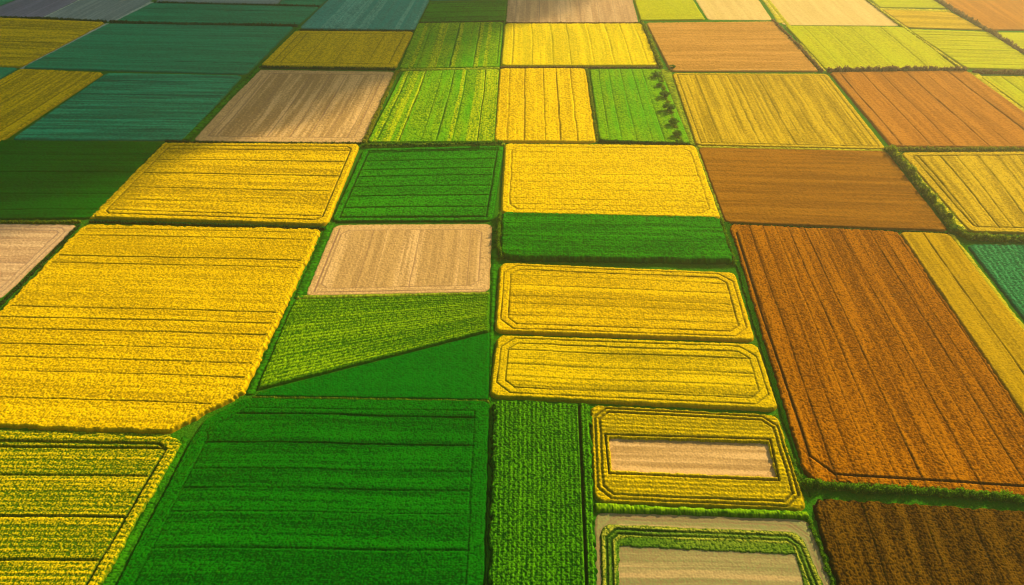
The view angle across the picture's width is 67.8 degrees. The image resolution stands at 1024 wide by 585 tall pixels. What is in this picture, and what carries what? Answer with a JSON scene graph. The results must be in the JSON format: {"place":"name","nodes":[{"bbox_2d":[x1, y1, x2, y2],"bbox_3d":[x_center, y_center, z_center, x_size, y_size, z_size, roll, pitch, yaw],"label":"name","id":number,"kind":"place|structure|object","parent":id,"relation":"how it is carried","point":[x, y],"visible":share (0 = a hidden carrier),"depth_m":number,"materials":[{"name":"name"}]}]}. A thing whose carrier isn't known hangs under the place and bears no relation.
{"place":"outdoors","nodes":[
{"label":"outdoors","id":0,"kind":"place"},
{"bbox_2d":[0,0,76,16],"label":"tilled field","id":1,"kind":"structure","parent":0,"point":[30,8],"depth_m":644.22,"materials":[{"name":"grey soil"}]},
{"bbox_2d":[0,0,1023,584],"bbox_3d":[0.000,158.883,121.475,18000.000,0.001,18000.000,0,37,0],"label":"ground","id":2,"kind":"structure","parent":0,"point":[192,428],"depth_m":344.67,"materials":[{"name":"green plant"}]},
{"bbox_2d":[0,0,13,5],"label":"crop field","id":3,"kind":"structure","parent":2,"relation":"on","point":[2,2],"depth_m":655.89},
{"bbox_2d":[0,67,16,78],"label":"crop field","id":4,"kind":"structure","parent":2,"relation":"on","point":[5,71],"depth_m":528.76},
{"bbox_2d":[0,224,74,297],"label":"stubble field","id":5,"kind":"structure","parent":2,"relation":"on","point":[25,249],"depth_m":357.24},
{"bbox_2d":[0,224,80,306],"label":"hedge","id":6,"kind":"object","parent":2,"relation":"on","point":[27,277],"visible":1,"depth_m":343.95,"materials":[{"name":"green plant"}]},
{"bbox_2d":[0,219,81,223],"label":"hedge","id":7,"kind":"object","parent":2,"relation":"on","point":[75,221],"visible":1,"depth_m":373.32,"materials":[{"name":"green plant"}]},
{"bbox_2d":[0,69,102,140],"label":"rapeseed field","id":8,"kind":"structure","parent":2,"relation":"on","point":[28,97],"depth_m":498.55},
{"bbox_2d":[0,17,104,67],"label":"rapeseed field","id":9,"kind":"structure","parent":2,"relation":"on","point":[24,42],"depth_m":584.10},
{"bbox_2d":[0,16,106,22],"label":"hedge","id":10,"kind":"object","parent":2,"relation":"on","point":[62,18],"visible":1,"depth_m":618.80,"materials":[{"name":"green plant"}]},
{"bbox_2d":[20,23,108,68],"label":"grass verge","id":11,"kind":"object","parent":2,"relation":"on","point":[70,42],"depth_m":578.12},
{"bbox_2d":[0,140,161,219],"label":"crop field","id":12,"kind":"structure","parent":2,"relation":"on","point":[61,180],"depth_m":411.22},
{"bbox_2d":[0,429,170,436],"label":"grass verge","id":13,"kind":"object","parent":2,"relation":"on","point":[81,432],"depth_m":265.27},
{"bbox_2d":[0,431,181,584],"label":"rapeseed field","id":14,"kind":"structure","parent":2,"relation":"on","point":[72,507],"depth_m":241.82,"materials":[{"name":"yellow plant"}]},
{"bbox_2d":[47,0,151,21],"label":"tilled field","id":15,"kind":"structure","parent":2,"relation":"on","point":[109,10],"depth_m":639.67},
{"bbox_2d":[14,73,241,140],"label":"crop field","id":16,"kind":"structure","parent":2,"relation":"on","point":[133,107],"depth_m":478.20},
{"bbox_2d":[90,142,167,218],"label":"grass verge","id":17,"kind":"object","parent":2,"relation":"on","point":[139,168],"depth_m":409.91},
{"bbox_2d":[116,1,152,19],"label":"grass verge","id":18,"kind":"object","parent":2,"relation":"on","point":[146,4],"depth_m":640.02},
{"bbox_2d":[102,436,190,584],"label":"grass verge","id":19,"kind":"object","parent":2,"relation":"on","point":[121,563],"depth_m":236.07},
{"bbox_2d":[25,24,292,74],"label":"crop field","id":20,"kind":"structure","parent":2,"relation":"on","point":[209,49],"depth_m":562.55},
{"bbox_2d":[0,224,320,433],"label":"rapeseed field","id":21,"kind":"structure","parent":2,"relation":"on","point":[154,329],"depth_m":310.02,"materials":[{"name":"plant"}]},
{"bbox_2d":[109,20,297,26],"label":"hedge","id":22,"kind":"object","parent":2,"relation":"on","point":[194,23],"visible":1,"depth_m":606.68,"materials":[{"name":"green plant"}]},
{"bbox_2d":[89,219,325,229],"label":"hedge","id":23,"kind":"object","parent":2,"relation":"on","point":[204,224],"visible":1,"depth_m":371.27,"materials":[{"name":"green plant"}]},
{"bbox_2d":[118,3,318,24],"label":"crop field","id":24,"kind":"structure","parent":2,"relation":"on","point":[198,13],"depth_m":629.19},
{"bbox_2d":[157,0,280,3],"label":"crop field","id":25,"kind":"structure","parent":2,"relation":"on","point":[246,1],"depth_m":656.30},
{"bbox_2d":[95,143,359,226],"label":"rapeseed field","id":26,"kind":"structure","parent":2,"relation":"on","point":[300,184],"depth_m":401.00,"materials":[{"name":"plant"}]},
{"bbox_2d":[154,1,318,6],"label":"hedge","id":27,"kind":"object","parent":2,"relation":"on","point":[265,4],"visible":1,"depth_m":648.40,"materials":[{"name":"green plant"}]},
{"bbox_2d":[182,27,301,140],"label":"grass verge","id":28,"kind":"object","parent":2,"relation":"on","point":[204,122],"depth_m":486.00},
{"bbox_2d":[165,139,360,143],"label":"hedge","id":29,"kind":"object","parent":2,"relation":"on","point":[206,141],"visible":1,"depth_m":441.75,"materials":[{"name":"green plant"}]},
{"bbox_2d":[245,300,294,395],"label":"grass verge","id":30,"kind":"object","parent":2,"relation":"on","point":[255,380],"depth_m":296.15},
{"bbox_2d":[195,70,393,142],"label":"stubble field","id":31,"kind":"structure","parent":2,"relation":"on","point":[297,106],"depth_m":480.95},
{"bbox_2d":[116,398,490,584],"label":"crop field","id":32,"kind":"structure","parent":2,"relation":"on","point":[272,491],"depth_m":241.79,"materials":[{"name":"plant"}]},
{"bbox_2d":[280,0,326,5],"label":"crop field","id":33,"kind":"structure","parent":2,"relation":"on","point":[305,2],"depth_m":653.32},
{"bbox_2d":[294,222,335,298],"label":"grass verge","id":34,"kind":"object","parent":2,"relation":"on","point":[306,279],"depth_m":346.65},
{"bbox_2d":[259,65,395,70],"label":"hedge","id":35,"kind":"object","parent":2,"relation":"on","point":[325,68],"visible":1,"depth_m":533.07,"materials":[{"name":"green plant"}]},
{"bbox_2d":[262,31,412,68],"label":"rapeseed field","id":36,"kind":"structure","parent":2,"relation":"on","point":[360,49],"depth_m":561.70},
{"bbox_2d":[298,28,413,31],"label":"hedge","id":37,"kind":"object","parent":2,"relation":"on","point":[308,29],"visible":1,"depth_m":596.66,"materials":[{"name":"green plant"}]},
{"bbox_2d":[301,0,428,29],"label":"crop field","id":38,"kind":"structure","parent":2,"relation":"on","point":[370,14],"depth_m":625.33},
{"bbox_2d":[252,396,489,402],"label":"grass verge","id":39,"kind":"object","parent":2,"relation":"on","point":[486,401],"depth_m":277.68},
{"bbox_2d":[255,333,489,399],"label":"crop field","id":40,"kind":"structure","parent":2,"relation":"on","point":[458,370],"depth_m":285.81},
{"bbox_2d":[256,294,490,390],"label":"crop field","id":41,"kind":"structure","parent":2,"relation":"on","point":[318,337],"depth_m":307.88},
{"bbox_2d":[362,69,399,143],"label":"hedge","id":42,"kind":"object","parent":2,"relation":"on","point":[374,120],"visible":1,"depth_m":478.01,"materials":[{"name":"green plant"}]},
{"bbox_2d":[296,292,489,299],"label":"grass verge","id":43,"kind":"object","parent":2,"relation":"on","point":[369,295],"depth_m":327.07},
{"bbox_2d":[307,224,491,294],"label":"stubble field","id":44,"kind":"structure","parent":2,"relation":"on","point":[401,258],"depth_m":348.21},
{"bbox_2d":[332,146,503,222],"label":"crop field","id":45,"kind":"structure","parent":2,"relation":"on","point":[458,184],"depth_m":400.99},
{"bbox_2d":[361,140,502,146],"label":"hedge","id":46,"kind":"object","parent":2,"relation":"on","point":[414,144],"visible":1,"depth_m":438.64,"materials":[{"name":"green plant"}]},
{"bbox_2d":[367,69,498,143],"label":"crop field","id":47,"kind":"structure","parent":2,"relation":"on","point":[443,106],"depth_m":479.07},
{"bbox_2d":[363,143,505,147],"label":"grass verge","id":48,"kind":"object","parent":2,"relation":"on","point":[452,145],"depth_m":438.96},
{"bbox_2d":[399,67,499,70],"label":"grass verge","id":49,"kind":"object","parent":2,"relation":"on","point":[434,69],"depth_m":532.97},
{"bbox_2d":[430,0,471,0],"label":"crop field","id":50,"kind":"structure","parent":2,"relation":"on","point":[449,0],"depth_m":659.60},
{"bbox_2d":[399,22,503,68],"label":"crop field","id":51,"kind":"structure","parent":2,"relation":"on","point":[458,45],"depth_m":567.68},
{"bbox_2d":[419,20,503,22],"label":"hedge","id":52,"kind":"object","parent":2,"relation":"on","point":[462,21],"visible":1,"depth_m":612.69,"materials":[{"name":"green plant"}]},
{"bbox_2d":[420,1,506,21],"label":"crop field","id":53,"kind":"structure","parent":2,"relation":"on","point":[465,11],"depth_m":633.48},
{"bbox_2d":[489,228,498,402],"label":"grass verge","id":54,"kind":"object","parent":2,"relation":"on","point":[494,274],"depth_m":327.61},
{"bbox_2d":[496,211,503,258],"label":"hedge","id":55,"kind":"object","parent":2,"relation":"on","point":[499,235],"visible":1,"depth_m":361.70,"materials":[{"name":"green plant"}]},
{"bbox_2d":[486,400,597,584],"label":"maize field","id":56,"kind":"structure","parent":2,"relation":"on","point":[541,524],"depth_m":241.66,"materials":[{"name":"green plant"}]},
{"bbox_2d":[495,68,595,143],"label":"rapeseed field","id":57,"kind":"structure","parent":2,"relation":"on","point":[543,105],"depth_m":479.88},
{"bbox_2d":[506,0,637,22],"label":"stubble field","id":58,"kind":"structure","parent":2,"relation":"on","point":[578,11],"depth_m":635.74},
{"bbox_2d":[505,21,639,23],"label":"hedge","id":59,"kind":"object","parent":2,"relation":"on","point":[561,22],"visible":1,"depth_m":611.14,"materials":[{"name":"green plant"}]},
{"bbox_2d":[499,66,658,68],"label":"hedge","id":60,"kind":"object","parent":2,"relation":"on","point":[623,67],"visible":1,"depth_m":534.81,"materials":[{"name":"green plant"}]},
{"bbox_2d":[501,23,657,66],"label":"rapeseed field","id":61,"kind":"structure","parent":2,"relation":"on","point":[581,45],"depth_m":568.28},
{"bbox_2d":[585,68,597,141],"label":"hedge","id":62,"kind":"object","parent":2,"relation":"on","point":[595,125],"visible":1,"depth_m":484.62,"materials":[{"name":"green plant"}]},
{"bbox_2d":[501,143,719,218],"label":"rapeseed field","id":63,"kind":"structure","parent":2,"relation":"on","point":[647,180],"depth_m":405.05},
{"bbox_2d":[500,212,732,264],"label":"maize field","id":64,"kind":"structure","parent":2,"relation":"on","point":[557,237],"depth_m":358.00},
{"bbox_2d":[495,263,753,342],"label":"rapeseed field","id":65,"kind":"structure","parent":2,"relation":"on","point":[566,300],"depth_m":321.24,"materials":[{"name":"plant"}]},
{"bbox_2d":[489,336,776,411],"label":"rapeseed field","id":66,"kind":"structure","parent":2,"relation":"on","point":[720,376],"depth_m":287.36,"materials":[{"name":"plant"}]},
{"bbox_2d":[589,69,689,142],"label":"crop field","id":67,"kind":"structure","parent":2,"relation":"on","point":[628,103],"depth_m":480.79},
{"bbox_2d":[597,139,690,144],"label":"hedge","id":68,"kind":"object","parent":2,"relation":"on","point":[614,141],"visible":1,"depth_m":441.43,"materials":[{"name":"green plant"}]},
{"bbox_2d":[640,19,663,68],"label":"hedge","id":69,"kind":"object","parent":2,"relation":"on","point":[653,47],"visible":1,"depth_m":567.25,"materials":[{"name":"green plant"}]},
{"bbox_2d":[659,91,670,96],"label":"round tree","id":70,"kind":"object","parent":2,"relation":"on","point":[664,93],"visible":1,"depth_m":492.57,"materials":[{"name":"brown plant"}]},
{"bbox_2d":[662,103,674,109],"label":"round tree","id":71,"kind":"object","parent":2,"relation":"on","point":[668,106],"visible":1,"depth_m":475.46,"materials":[{"name":"green plant"}]},
{"bbox_2d":[634,0,704,20],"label":"crop field","id":72,"kind":"structure","parent":2,"relation":"on","point":[667,10],"depth_m":635.58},
{"bbox_2d":[659,71,681,138],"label":"hedge","id":73,"kind":"object","parent":2,"relation":"on","point":[668,101],"visible":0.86,"depth_m":487.54,"materials":[{"name":"green plant"}]},
{"bbox_2d":[668,118,679,123],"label":"round tree","id":74,"kind":"object","parent":2,"relation":"on","point":[673,120],"visible":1,"depth_m":460.18,"materials":[{"name":"green plant"}]},
{"bbox_2d":[672,130,681,135],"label":"round tree","id":75,"kind":"object","parent":2,"relation":"on","point":[677,133],"visible":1,"depth_m":447.38,"materials":[{"name":"green plant"}]},
{"bbox_2d":[660,69,695,145],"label":"grass verge","id":76,"kind":"object","parent":2,"relation":"on","point":[668,79],"depth_m":490.02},
{"bbox_2d":[590,406,804,511],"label":"rapeseed field","id":77,"kind":"structure","parent":2,"relation":"on","point":[672,458],"depth_m":255.09,"materials":[{"name":"plant"}]},
{"bbox_2d":[594,502,810,519],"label":"grass verge","id":78,"kind":"object","parent":2,"relation":"on","point":[599,507],"depth_m":238.33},
{"bbox_2d":[694,146,724,221],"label":"grass verge","id":79,"kind":"object","parent":2,"relation":"on","point":[713,194],"depth_m":400.73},
{"bbox_2d":[595,513,829,584],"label":"stubble field","id":80,"kind":"structure","parent":2,"relation":"on","point":[643,549],"depth_m":227.67,"materials":[{"name":"beige plant"}]},
{"bbox_2d":[720,218,737,265],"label":"hedge","id":81,"kind":"object","parent":2,"relation":"on","point":[734,261],"visible":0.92,"depth_m":358.09,"materials":[{"name":"green plant"}]},
{"bbox_2d":[646,21,817,71],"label":"grain field","id":82,"kind":"structure","parent":2,"relation":"on","point":[767,46],"depth_m":565.76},
{"bbox_2d":[696,0,770,19],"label":"stubble field","id":83,"kind":"structure","parent":2,"relation":"on","point":[733,10],"depth_m":638.04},
{"bbox_2d":[723,222,810,496],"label":"grass verge","id":84,"kind":"object","parent":2,"relation":"on","point":[767,363],"depth_m":300.11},
{"bbox_2d":[762,0,783,22],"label":"grass verge","id":85,"kind":"object","parent":2,"relation":"on","point":[777,17],"depth_m":630.51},
{"bbox_2d":[672,73,883,149],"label":"grain field","id":86,"kind":"structure","parent":2,"relation":"on","point":[780,110],"depth_m":474.38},
{"bbox_2d":[772,414,805,490],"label":"hedge","id":87,"kind":"object","parent":2,"relation":"on","point":[798,475],"visible":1,"depth_m":253.64,"materials":[{"name":"green plant"}]},
{"bbox_2d":[696,145,884,151],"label":"grass verge","id":88,"kind":"object","parent":2,"relation":"on","point":[760,147],"depth_m":436.43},
{"bbox_2d":[767,0,825,70],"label":"grass verge","id":89,"kind":"object","parent":2,"relation":"on","point":[784,21],"depth_m":608.88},
{"bbox_2d":[771,19,823,71],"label":"hedge","id":90,"kind":"object","parent":2,"relation":"on","point":[804,52],"visible":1,"depth_m":562.11,"materials":[{"name":"green plant"}]},
{"bbox_2d":[807,519,834,584],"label":"hedge","id":91,"kind":"object","parent":2,"relation":"on","point":[821,549],"visible":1,"depth_m":226.69,"materials":[{"name":"green plant"}]},
{"bbox_2d":[698,147,946,231],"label":"grain field","id":92,"kind":"structure","parent":2,"relation":"on","point":[874,190],"depth_m":398.14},
{"bbox_2d":[764,0,897,25],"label":"stubble field","id":93,"kind":"structure","parent":2,"relation":"on","point":[834,12],"depth_m":631.50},
{"bbox_2d":[728,223,948,233],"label":"hedge","id":94,"kind":"object","parent":2,"relation":"on","point":[750,224],"visible":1,"depth_m":369.05,"materials":[{"name":"green plant"}]},
{"bbox_2d":[786,26,954,69],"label":"crop field","id":95,"kind":"structure","parent":2,"relation":"on","point":[833,47],"depth_m":566.18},
{"bbox_2d":[730,224,1023,495],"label":"grain field","id":96,"kind":"structure","parent":2,"relation":"on","point":[883,371],"depth_m":289.78,"materials":[{"name":"plant"}]},
{"bbox_2d":[827,64,967,72],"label":"hedge","id":97,"kind":"object","parent":2,"relation":"on","point":[889,68],"visible":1,"depth_m":529.92,"materials":[{"name":"green plant"}]},
{"bbox_2d":[871,0,945,8],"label":"crop field","id":98,"kind":"structure","parent":2,"relation":"on","point":[924,4],"depth_m":649.30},
{"bbox_2d":[801,477,1023,504],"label":"hedge","id":99,"kind":"object","parent":2,"relation":"on","point":[1001,495],"visible":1,"depth_m":243.90,"materials":[{"name":"green plant"}]},
{"bbox_2d":[866,0,959,66],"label":"hedge","id":100,"kind":"object","parent":2,"relation":"on","point":[900,25],"visible":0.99,"depth_m":603.90,"materials":[{"name":"green plant"}]},
{"bbox_2d":[880,8,950,11],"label":"grass verge","id":101,"kind":"object","parent":2,"relation":"on","point":[940,10],"depth_m":639.10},
{"bbox_2d":[871,2,961,67],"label":"grass verge","id":102,"kind":"object","parent":2,"relation":"on","point":[940,52],"depth_m":572.32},
{"bbox_2d":[813,499,1023,584],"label":"grain field","id":103,"kind":"structure","parent":2,"relation":"on","point":[872,543],"depth_m":228.68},
{"bbox_2d":[882,144,963,232],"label":"hedge","id":104,"kind":"object","parent":2,"relation":"on","point":[911,171],"visible":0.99,"depth_m":397.64,"materials":[{"name":"green plant"}]},
{"bbox_2d":[830,70,1023,148],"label":"grain field","id":105,"kind":"structure","parent":2,"relation":"on","point":[944,109],"depth_m":478.79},
{"bbox_2d":[883,10,981,30],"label":"crop field","id":106,"kind":"structure","parent":2,"relation":"on","point":[927,20],"depth_m":615.41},
{"bbox_2d":[899,152,967,230],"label":"grass verge","id":107,"kind":"object","parent":2,"relation":"on","point":[958,222],"depth_m":381.30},
{"bbox_2d":[949,224,959,231],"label":"round tree","id":108,"kind":"object","parent":2,"relation":"on","point":[953,228],"visible":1,"depth_m":366.12,"materials":[{"name":"green plant"}]},
{"bbox_2d":[895,146,1023,151],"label":"hedge","id":109,"kind":"object","parent":2,"relation":"on","point":[963,149],"visible":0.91,"depth_m":434.05,"materials":[{"name":"green plant"}]},
{"bbox_2d":[900,232,1023,416],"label":"grain field","id":110,"kind":"structure","parent":2,"relation":"on","point":[992,327],"depth_m":319.86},
{"bbox_2d":[902,152,1023,234],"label":"grain field","id":111,"kind":"structure","parent":2,"relation":"on","point":[979,192],"depth_m":401.57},
{"bbox_2d":[910,29,1023,69],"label":"crop field","id":112,"kind":"structure","parent":2,"relation":"on","point":[976,50],"depth_m":563.02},
{"bbox_2d":[935,0,1023,53],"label":"hedge","id":113,"kind":"object","parent":2,"relation":"on","point":[995,33],"visible":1,"depth_m":600.00,"materials":[{"name":"green plant"}]},
{"bbox_2d":[944,0,1023,30],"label":"grain field","id":114,"kind":"structure","parent":2,"relation":"on","point":[1003,15],"depth_m":631.64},
{"bbox_2d":[948,234,1023,329],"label":"grass verge","id":115,"kind":"object","parent":2,"relation":"on","point":[972,261],"depth_m":336.82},
{"bbox_2d":[955,226,1023,242],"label":"hedge","id":116,"kind":"object","parent":2,"relation":"on","point":[986,237],"visible":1,"depth_m":360.57,"materials":[{"name":"green plant"}]},
{"bbox_2d":[968,244,1023,319],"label":"crop field","id":117,"kind":"structure","parent":2,"relation":"on","point":[1002,266],"depth_m":342.82,"materials":[{"name":"teal plant"}]},
{"bbox_2d":[969,72,1023,111],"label":"grass verge","id":118,"kind":"object","parent":2,"relation":"on","point":[979,77],"depth_m":505.35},
{"bbox_2d":[972,68,1023,74],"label":"hedge","id":119,"kind":"object","parent":2,"relation":"on","point":[1005,71],"visible":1,"depth_m":525.96,"materials":[{"name":"green plant"}]},
{"bbox_2d":[982,76,1023,107],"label":"crop field","id":120,"kind":"structure","parent":2,"relation":"on","point":[1011,88],"depth_m":508.60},
{"bbox_2d":[999,32,1023,48],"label":"crop field","id":121,"kind":"structure","parent":2,"relation":"on","point":[1018,38],"depth_m":583.57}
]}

